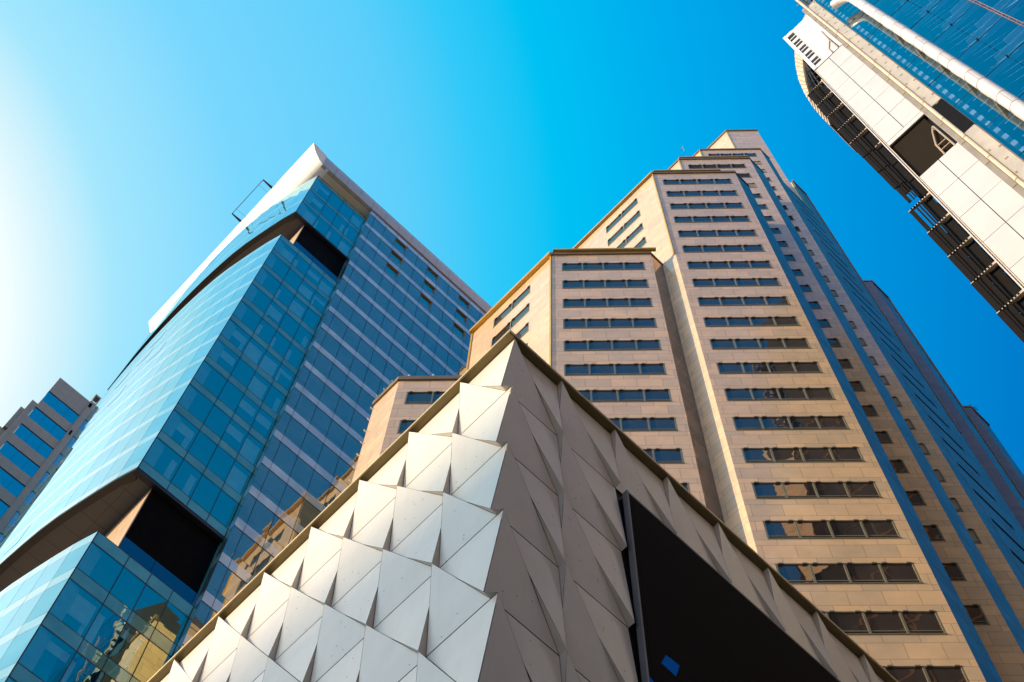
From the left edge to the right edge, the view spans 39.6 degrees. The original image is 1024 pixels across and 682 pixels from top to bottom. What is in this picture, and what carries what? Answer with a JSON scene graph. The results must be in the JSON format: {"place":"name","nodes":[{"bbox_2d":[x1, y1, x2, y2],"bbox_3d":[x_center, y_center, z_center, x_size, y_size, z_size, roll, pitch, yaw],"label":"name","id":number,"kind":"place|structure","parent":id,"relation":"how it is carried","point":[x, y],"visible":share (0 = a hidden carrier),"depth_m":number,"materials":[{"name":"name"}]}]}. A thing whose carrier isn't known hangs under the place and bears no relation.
{"place":"outdoors","nodes":[
{"label":"outdoors","id":0,"kind":"place"},
{"bbox_2d":[0,0,1023,474],"label":"sky","id":1,"kind":"structure","parent":0,"point":[498,134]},
{"label":"ground","id":2,"kind":"structure","parent":0,"visible":0},
{"bbox_2d":[0,378,100,531],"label":"grey office block","id":3,"kind":"structure","parent":2,"relation":"on","point":[35,441],"depth_m":163.15,"materials":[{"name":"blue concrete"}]},
{"bbox_2d":[0,468,23,497],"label":"window","id":4,"kind":"structure","parent":3,"relation":"in","point":[14,487],"depth_m":154.09,"materials":[{"name":"blue glass"}]},
{"bbox_2d":[0,442,38,477],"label":"window","id":5,"kind":"structure","parent":3,"relation":"in","point":[6,450],"depth_m":158.25,"materials":[{"name":"blue glass"}]},
{"bbox_2d":[14,424,52,458],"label":"window","id":6,"kind":"structure","parent":3,"relation":"in","point":[23,433],"depth_m":162.72,"materials":[{"name":"blue glass"}]},
{"bbox_2d":[28,408,65,440],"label":"window","id":7,"kind":"structure","parent":3,"relation":"in","point":[37,416],"depth_m":167.18,"materials":[{"name":"blue glass"}]},
{"bbox_2d":[42,392,78,423],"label":"window","id":8,"kind":"structure","parent":3,"relation":"in","point":[49,399],"depth_m":171.65,"materials":[{"name":"blue glass"}]},
{"bbox_2d":[0,143,491,681],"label":"glass tower","id":9,"kind":"structure","parent":2,"relation":"on","point":[196,477],"depth_m":93.20,"materials":[{"name":"glass"}]},
{"bbox_2d":[19,625,75,681],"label":"window","id":10,"kind":"structure","parent":9,"relation":"in","point":[47,656],"depth_m":62.76,"materials":[{"name":"teal glass"}]},
{"bbox_2d":[50,579,101,637],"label":"window","id":11,"kind":"structure","parent":9,"relation":"in","point":[75,607],"depth_m":66.52,"materials":[{"name":"teal glass"}]},
{"bbox_2d":[61,653,100,681],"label":"window","id":12,"kind":"structure","parent":9,"relation":"in","point":[80,669],"depth_m":63.77,"materials":[{"name":"teal glass"}]},
{"bbox_2d":[77,542,122,591],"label":"window","id":13,"kind":"structure","parent":9,"relation":"in","point":[97,564],"depth_m":70.09,"materials":[{"name":"teal glass"}]},
{"bbox_2d":[84,605,125,655],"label":"window","id":14,"kind":"structure","parent":9,"relation":"in","point":[107,626],"depth_m":66.93,"materials":[{"name":"teal glass"}]},
{"bbox_2d":[110,567,144,608],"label":"window","id":15,"kind":"structure","parent":9,"relation":"in","point":[127,588],"depth_m":70.48,"materials":[{"name":"teal glass"}]},
{"bbox_2d":[110,623,148,674],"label":"window","id":16,"kind":"structure","parent":9,"relation":"in","point":[131,644],"depth_m":67.24,"materials":[{"name":"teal glass"}]},
{"bbox_2d":[133,585,166,626],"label":"window","id":17,"kind":"structure","parent":9,"relation":"in","point":[150,605],"depth_m":70.79,"materials":[{"name":"teal glass"}]},
{"bbox_2d":[133,641,170,681],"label":"window","id":18,"kind":"structure","parent":9,"relation":"in","point":[153,658],"depth_m":67.77,"materials":[{"name":"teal glass"}]},
{"bbox_2d":[143,438,182,481],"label":"window","id":19,"kind":"structure","parent":9,"relation":"in","point":[162,458],"depth_m":81.51,"materials":[{"name":"teal glass"}]},
{"bbox_2d":[156,602,187,643],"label":"window","id":20,"kind":"structure","parent":9,"relation":"in","point":[172,622],"depth_m":71.14,"materials":[{"name":"teal glass"}]},
{"bbox_2d":[162,410,198,450],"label":"window","id":21,"kind":"structure","parent":9,"relation":"in","point":[177,427],"depth_m":85.26,"materials":[{"name":"teal glass"}]},
{"bbox_2d":[172,460,201,496],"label":"window","id":22,"kind":"structure","parent":9,"relation":"in","point":[187,477],"depth_m":81.90,"materials":[{"name":"teal glass"}]},
{"bbox_2d":[179,385,213,422],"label":"window","id":23,"kind":"structure","parent":9,"relation":"in","point":[192,400],"depth_m":89.05,"materials":[{"name":"teal glass"}]},
{"bbox_2d":[188,431,216,465],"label":"window","id":24,"kind":"structure","parent":9,"relation":"in","point":[202,448],"depth_m":85.66,"materials":[{"name":"teal glass"}]},
{"bbox_2d":[191,475,220,512],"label":"window","id":25,"kind":"structure","parent":9,"relation":"in","point":[206,492],"depth_m":82.24,"materials":[{"name":"teal glass"}]},
{"bbox_2d":[194,361,226,396],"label":"window","id":26,"kind":"structure","parent":9,"relation":"in","point":[212,380],"depth_m":92.83,"materials":[{"name":"teal glass"}]},
{"bbox_2d":[204,405,230,437],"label":"window","id":27,"kind":"structure","parent":9,"relation":"in","point":[217,420],"depth_m":89.42,"materials":[{"name":"teal glass"}]},
{"bbox_2d":[207,446,234,480],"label":"window","id":28,"kind":"structure","parent":9,"relation":"in","point":[221,462],"depth_m":85.98,"materials":[{"name":"teal glass"}]},
{"bbox_2d":[208,339,238,373],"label":"window","id":29,"kind":"structure","parent":9,"relation":"in","point":[220,353],"depth_m":96.59,"materials":[{"name":"teal glass"}]},
{"bbox_2d":[210,490,237,527],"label":"window","id":30,"kind":"structure","parent":9,"relation":"in","point":[224,509],"depth_m":82.54,"materials":[{"name":"teal glass"}]},
{"bbox_2d":[218,381,242,411],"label":"window","id":31,"kind":"structure","parent":9,"relation":"in","point":[230,395],"depth_m":93.21,"materials":[{"name":"teal glass"}]},
{"bbox_2d":[222,419,247,451],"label":"window","id":32,"kind":"structure","parent":9,"relation":"in","point":[234,435],"depth_m":89.77,"materials":[{"name":"teal glass"}]},
{"bbox_2d":[221,320,250,351],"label":"window","id":33,"kind":"structure","parent":9,"relation":"in","point":[238,337],"depth_m":100.37,"materials":[{"name":"teal glass"}]},
{"bbox_2d":[226,461,251,494],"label":"window","id":34,"kind":"structure","parent":9,"relation":"in","point":[238,478],"depth_m":86.32,"materials":[{"name":"teal glass"}]},
{"bbox_2d":[231,358,254,386],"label":"window","id":35,"kind":"structure","parent":9,"relation":"in","point":[242,372],"depth_m":96.97,"materials":[{"name":"teal glass"}]},
{"bbox_2d":[233,301,260,331],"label":"window","id":36,"kind":"structure","parent":9,"relation":"in","point":[244,313],"depth_m":104.09,"materials":[{"name":"teal glass"}]},
{"bbox_2d":[235,394,259,424],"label":"window","id":37,"kind":"structure","parent":9,"relation":"in","point":[247,409],"depth_m":93.55,"materials":[{"name":"teal glass"}]},
{"bbox_2d":[239,433,263,465],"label":"window","id":38,"kind":"structure","parent":9,"relation":"in","point":[251,449],"depth_m":90.08,"materials":[{"name":"teal glass"}]},
{"bbox_2d":[243,338,265,364],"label":"window","id":39,"kind":"structure","parent":9,"relation":"in","point":[253,350],"depth_m":100.71,"materials":[{"name":"teal glass"}]},
{"bbox_2d":[245,283,270,312],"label":"window","id":40,"kind":"structure","parent":9,"relation":"in","point":[255,295],"depth_m":107.86,"materials":[{"name":"teal glass"}]},
{"bbox_2d":[248,372,270,400],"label":"window","id":41,"kind":"structure","parent":9,"relation":"in","point":[258,385],"depth_m":97.32,"materials":[{"name":"teal glass"}]},
{"bbox_2d":[252,408,275,438],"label":"window","id":42,"kind":"structure","parent":9,"relation":"in","point":[263,423],"depth_m":93.85,"materials":[{"name":"teal glass"}]},
{"bbox_2d":[255,319,275,343],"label":"window","id":43,"kind":"structure","parent":9,"relation":"in","point":[265,331],"depth_m":104.49,"materials":[{"name":"teal glass"}]},
{"bbox_2d":[255,267,280,294],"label":"window","id":44,"kind":"structure","parent":9,"relation":"in","point":[263,277],"depth_m":111.67,"materials":[{"name":"teal glass"}]},
{"bbox_2d":[259,351,280,377],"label":"window","id":45,"kind":"structure","parent":9,"relation":"in","point":[269,363],"depth_m":101.08,"materials":[{"name":"teal glass"}]},
{"bbox_2d":[264,385,285,413],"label":"window","id":46,"kind":"structure","parent":9,"relation":"in","point":[274,399],"depth_m":97.61,"materials":[{"name":"teal glass"}]},
{"bbox_2d":[265,301,285,324],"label":"window","id":47,"kind":"structure","parent":9,"relation":"in","point":[274,312],"depth_m":108.26,"materials":[{"name":"teal glass"}]},
{"bbox_2d":[265,252,288,278],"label":"window","id":48,"kind":"structure","parent":9,"relation":"in","point":[272,261],"depth_m":115.44,"materials":[{"name":"teal glass"}]},
{"bbox_2d":[270,332,290,356],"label":"window","id":49,"kind":"structure","parent":9,"relation":"in","point":[279,343],"depth_m":104.83,"materials":[{"name":"teal glass"}]},
{"bbox_2d":[275,284,293,306],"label":"window","id":50,"kind":"structure","parent":9,"relation":"in","point":[283,294],"depth_m":112.02,"materials":[{"name":"teal glass"}]},
{"bbox_2d":[275,364,294,390],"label":"window","id":51,"kind":"structure","parent":9,"relation":"in","point":[284,376],"depth_m":101.40,"materials":[{"name":"teal glass"}]},
{"bbox_2d":[274,239,296,263],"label":"window","id":52,"kind":"structure","parent":9,"relation":"in","point":[281,247],"depth_m":119.04,"materials":[{"name":"teal glass"}]},
{"bbox_2d":[280,313,299,336],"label":"window","id":53,"kind":"structure","parent":9,"relation":"in","point":[288,324],"depth_m":108.58,"materials":[{"name":"teal glass"}]},
{"bbox_2d":[284,268,302,290],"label":"window","id":54,"kind":"structure","parent":9,"relation":"in","point":[291,278],"depth_m":115.83,"materials":[{"name":"teal glass"}]},
{"bbox_2d":[285,343,303,368],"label":"window","id":55,"kind":"structure","parent":9,"relation":"in","point":[294,355],"depth_m":105.16,"materials":[{"name":"teal glass"}]},
{"bbox_2d":[289,296,307,318],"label":"window","id":56,"kind":"structure","parent":9,"relation":"in","point":[297,306],"depth_m":112.38,"materials":[{"name":"teal glass"}]},
{"bbox_2d":[292,255,309,274],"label":"window","id":57,"kind":"structure","parent":9,"relation":"in","point":[299,262],"depth_m":119.42,"materials":[{"name":"teal glass"}]},
{"bbox_2d":[294,325,312,349],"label":"window","id":58,"kind":"structure","parent":9,"relation":"in","point":[302,336],"depth_m":108.90,"materials":[{"name":"teal glass"}]},
{"bbox_2d":[297,280,314,301],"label":"window","id":59,"kind":"structure","parent":9,"relation":"in","point":[305,289],"depth_m":116.09,"materials":[{"name":"teal glass"}]},
{"bbox_2d":[297,202,317,225],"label":"window","id":60,"kind":"structure","parent":9,"relation":"in","point":[307,213],"depth_m":129.84,"materials":[{"name":"teal glass"}]},
{"bbox_2d":[303,308,320,330],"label":"window","id":61,"kind":"structure","parent":9,"relation":"in","point":[310,318],"depth_m":112.65,"materials":[{"name":"teal glass"}]},
{"bbox_2d":[306,266,322,286],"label":"window","id":62,"kind":"structure","parent":9,"relation":"in","point":[312,274],"depth_m":119.80,"materials":[{"name":"teal glass"}]},
{"bbox_2d":[304,190,324,212],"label":"window","id":63,"kind":"structure","parent":9,"relation":"in","point":[311,197],"depth_m":133.89,"materials":[{"name":"teal glass"}]},
{"bbox_2d":[311,291,327,312],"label":"window","id":64,"kind":"structure","parent":9,"relation":"in","point":[318,301],"depth_m":116.46,"materials":[{"name":"teal glass"}]},
{"bbox_2d":[313,216,329,235],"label":"window","id":65,"kind":"structure","parent":9,"relation":"in","point":[320,224],"depth_m":130.33,"materials":[{"name":"teal glass"}]},
{"bbox_2d":[312,178,331,200],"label":"window","id":66,"kind":"structure","parent":9,"relation":"in","point":[318,186],"depth_m":137.86,"materials":[{"name":"teal glass"}]},
{"bbox_2d":[318,277,333,296],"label":"window","id":67,"kind":"structure","parent":9,"relation":"in","point":[324,285],"depth_m":120.08,"materials":[{"name":"teal glass"}]},
{"bbox_2d":[321,204,336,223],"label":"window","id":68,"kind":"structure","parent":9,"relation":"in","point":[327,212],"depth_m":134.24,"materials":[{"name":"teal glass"}]},
{"bbox_2d":[325,227,341,246],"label":"window","id":69,"kind":"structure","parent":9,"relation":"in","point":[334,237],"depth_m":130.60,"materials":[{"name":"teal glass"}]},
{"bbox_2d":[337,237,352,256],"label":"window","id":70,"kind":"structure","parent":9,"relation":"in","point":[345,247],"depth_m":130.90,"materials":[{"name":"teal glass"}]},
{"bbox_2d":[147,330,898,681],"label":"faceted building","id":71,"kind":"structure","parent":2,"relation":"on","point":[509,506],"depth_m":22.41,"materials":[{"name":"white metal"}]},
{"bbox_2d":[349,129,1023,681],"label":"stone tower","id":72,"kind":"structure","parent":2,"relation":"on","point":[723,331],"depth_m":83.13,"materials":[{"name":"stone"}]},
{"bbox_2d":[404,391,444,403],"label":"window","id":73,"kind":"structure","parent":72,"relation":"in","point":[429,397],"depth_m":79.42,"materials":[{"name":"blue glass"}]},
{"bbox_2d":[491,303,529,346],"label":"window","id":74,"kind":"structure","parent":72,"relation":"in","point":[510,324],"depth_m":98.60,"materials":[{"name":"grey glass"}]},
{"bbox_2d":[493,285,530,327],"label":"window","id":75,"kind":"structure","parent":72,"relation":"in","point":[512,305],"depth_m":102.20,"materials":[{"name":"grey glass"}]},
{"bbox_2d":[562,262,645,270],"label":"window","id":76,"kind":"structure","parent":72,"relation":"in","point":[586,266],"depth_m":100.87,"materials":[{"name":"blue glass"}]},
{"bbox_2d":[562,279,648,288],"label":"window","id":77,"kind":"structure","parent":72,"relation":"in","point":[608,283],"depth_m":97.23,"materials":[{"name":"blue glass"}]},
{"bbox_2d":[563,297,652,307],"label":"window","id":78,"kind":"structure","parent":72,"relation":"in","point":[638,302],"depth_m":93.60,"materials":[{"name":"blue glass"}]},
{"bbox_2d":[563,317,656,328],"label":"window","id":79,"kind":"structure","parent":72,"relation":"in","point":[646,322],"depth_m":89.95,"materials":[{"name":"blue glass"}]},
{"bbox_2d":[564,339,661,350],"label":"window","id":80,"kind":"structure","parent":72,"relation":"in","point":[632,344],"depth_m":86.31,"materials":[{"name":"blue glass"}]},
{"bbox_2d":[564,363,666,375],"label":"window","id":81,"kind":"structure","parent":72,"relation":"in","point":[596,369],"depth_m":82.66,"materials":[{"name":"blue glass"}]},
{"bbox_2d":[606,198,637,233],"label":"window","id":82,"kind":"structure","parent":72,"relation":"in","point":[624,212],"depth_m":123.70,"materials":[{"name":"blue glass"}]},
{"bbox_2d":[607,210,640,246],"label":"window","id":83,"kind":"structure","parent":72,"relation":"in","point":[626,225],"depth_m":120.04,"materials":[{"name":"blue glass"}]},
{"bbox_2d":[578,389,671,401],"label":"window","id":84,"kind":"structure","parent":72,"relation":"in","point":[613,395],"depth_m":79.01,"materials":[{"name":"blue glass"}]},
{"bbox_2d":[609,417,677,430],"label":"window","id":85,"kind":"structure","parent":72,"relation":"in","point":[625,424],"depth_m":75.39,"materials":[{"name":"blue glass"}]},
{"bbox_2d":[643,448,684,463],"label":"window","id":86,"kind":"structure","parent":72,"relation":"in","point":[661,456],"depth_m":71.73,"materials":[{"name":"blue glass"}]},
{"bbox_2d":[663,178,732,184],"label":"window","id":87,"kind":"structure","parent":72,"relation":"in","point":[695,181],"depth_m":122.43,"materials":[{"name":"blue glass"}]},
{"bbox_2d":[666,190,738,196],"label":"window","id":88,"kind":"structure","parent":72,"relation":"in","point":[673,193],"depth_m":118.80,"materials":[{"name":"blue glass"}]},
{"bbox_2d":[670,202,744,208],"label":"window","id":89,"kind":"structure","parent":72,"relation":"in","point":[721,205],"depth_m":115.19,"materials":[{"name":"blue glass"}]},
{"bbox_2d":[673,215,750,222],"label":"window","id":90,"kind":"structure","parent":72,"relation":"in","point":[732,218],"depth_m":111.53,"materials":[{"name":"blue glass"}]},
{"bbox_2d":[688,164,746,168],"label":"window","id":91,"kind":"structure","parent":72,"relation":"in","point":[690,166],"depth_m":145.75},
{"bbox_2d":[678,229,757,236],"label":"window","id":92,"kind":"structure","parent":72,"relation":"in","point":[714,233],"depth_m":107.89,"materials":[{"name":"blue glass"}]},
{"bbox_2d":[682,244,765,252],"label":"window","id":93,"kind":"structure","parent":72,"relation":"in","point":[718,248],"depth_m":104.24,"materials":[{"name":"blue glass"}]},
{"bbox_2d":[687,260,772,268],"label":"window","id":94,"kind":"structure","parent":72,"relation":"in","point":[746,264],"depth_m":100.59,"materials":[{"name":"blue glass"}]},
{"bbox_2d":[692,277,781,286],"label":"window","id":95,"kind":"structure","parent":72,"relation":"in","point":[759,281],"depth_m":96.97,"materials":[{"name":"blue glass"}]},
{"bbox_2d":[697,296,790,305],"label":"window","id":96,"kind":"structure","parent":72,"relation":"in","point":[721,301],"depth_m":93.30,"materials":[{"name":"blue glass"}]},
{"bbox_2d":[703,316,800,326],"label":"window","id":97,"kind":"structure","parent":72,"relation":"in","point":[746,321],"depth_m":89.66,"materials":[{"name":"blue glass"}]},
{"bbox_2d":[710,338,810,349],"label":"window","id":98,"kind":"structure","parent":72,"relation":"in","point":[729,343],"depth_m":86.02,"materials":[{"name":"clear glass"}]},
{"bbox_2d":[716,361,822,373],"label":"window","id":99,"kind":"structure","parent":72,"relation":"in","point":[783,367],"depth_m":82.38,"materials":[{"name":"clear glass"}]},
{"bbox_2d":[724,387,835,400],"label":"window","id":100,"kind":"structure","parent":72,"relation":"in","point":[780,393],"depth_m":78.72,"materials":[{"name":"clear glass"}]},
{"bbox_2d":[732,415,849,429],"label":"window","id":101,"kind":"structure","parent":72,"relation":"in","point":[819,422],"depth_m":75.08,"materials":[{"name":"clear glass"}]},
{"bbox_2d":[741,446,865,462],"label":"window","id":102,"kind":"structure","parent":72,"relation":"in","point":[766,454],"depth_m":71.45,"materials":[{"name":"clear glass"}]},
{"bbox_2d":[751,481,882,498],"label":"window","id":103,"kind":"structure","parent":72,"relation":"in","point":[808,489],"depth_m":67.80,"materials":[{"name":"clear glass"}]},
{"bbox_2d":[763,519,901,538],"bbox_3d":[14.376,8.537,64.096,5.920,1.780,0.190,-1,-69,2],"label":"window","id":104,"kind":"structure","parent":72,"relation":"in","point":[855,528],"depth_m":64.16,"materials":[{"name":"black glass"}]},
{"bbox_2d":[775,562,922,583],"bbox_3d":[14.277,9.923,60.458,5.920,1.780,0.190,-1,-69,2],"label":"window","id":105,"kind":"structure","parent":72,"relation":"in","point":[849,572],"depth_m":60.52,"materials":[{"name":"black glass"}]},
{"bbox_2d":[820,610,947,634],"bbox_3d":[14.178,11.308,56.821,5.920,1.780,0.190,-1,-69,2],"label":"window","id":106,"kind":"structure","parent":72,"relation":"in","point":[906,622],"depth_m":56.87,"materials":[{"name":"black glass"}]},
{"bbox_2d":[889,459,909,472],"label":"window","id":107,"kind":"structure","parent":72,"relation":"in","point":[898,465],"depth_m":80.10,"materials":[{"name":"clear glass"}]},
{"bbox_2d":[905,490,926,505],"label":"window","id":108,"kind":"structure","parent":72,"relation":"in","point":[914,496],"depth_m":76.45,"materials":[{"name":"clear glass"}]},
{"bbox_2d":[882,665,969,681],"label":"window","id":109,"kind":"structure","parent":72,"relation":"in","point":[917,673],"depth_m":53.53,"materials":[{"name":"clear glass"}]},
{"bbox_2d":[923,524,945,540],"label":"window","id":110,"kind":"structure","parent":72,"relation":"in","point":[933,531],"depth_m":72.81,"materials":[{"name":"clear glass"}]},
{"bbox_2d":[942,562,966,580],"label":"window","id":111,"kind":"structure","parent":72,"relation":"in","point":[953,570],"depth_m":69.13,"materials":[{"name":"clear glass"}]},
{"bbox_2d":[964,604,990,624],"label":"window","id":112,"kind":"structure","parent":72,"relation":"in","point":[975,612],"depth_m":65.50,"materials":[{"name":"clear glass"}]},
{"bbox_2d":[783,0,1023,342],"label":"panelled tower","id":113,"kind":"structure","parent":2,"relation":"on","point":[930,93],"depth_m":65.15,"materials":[{"name":"beige metal"}]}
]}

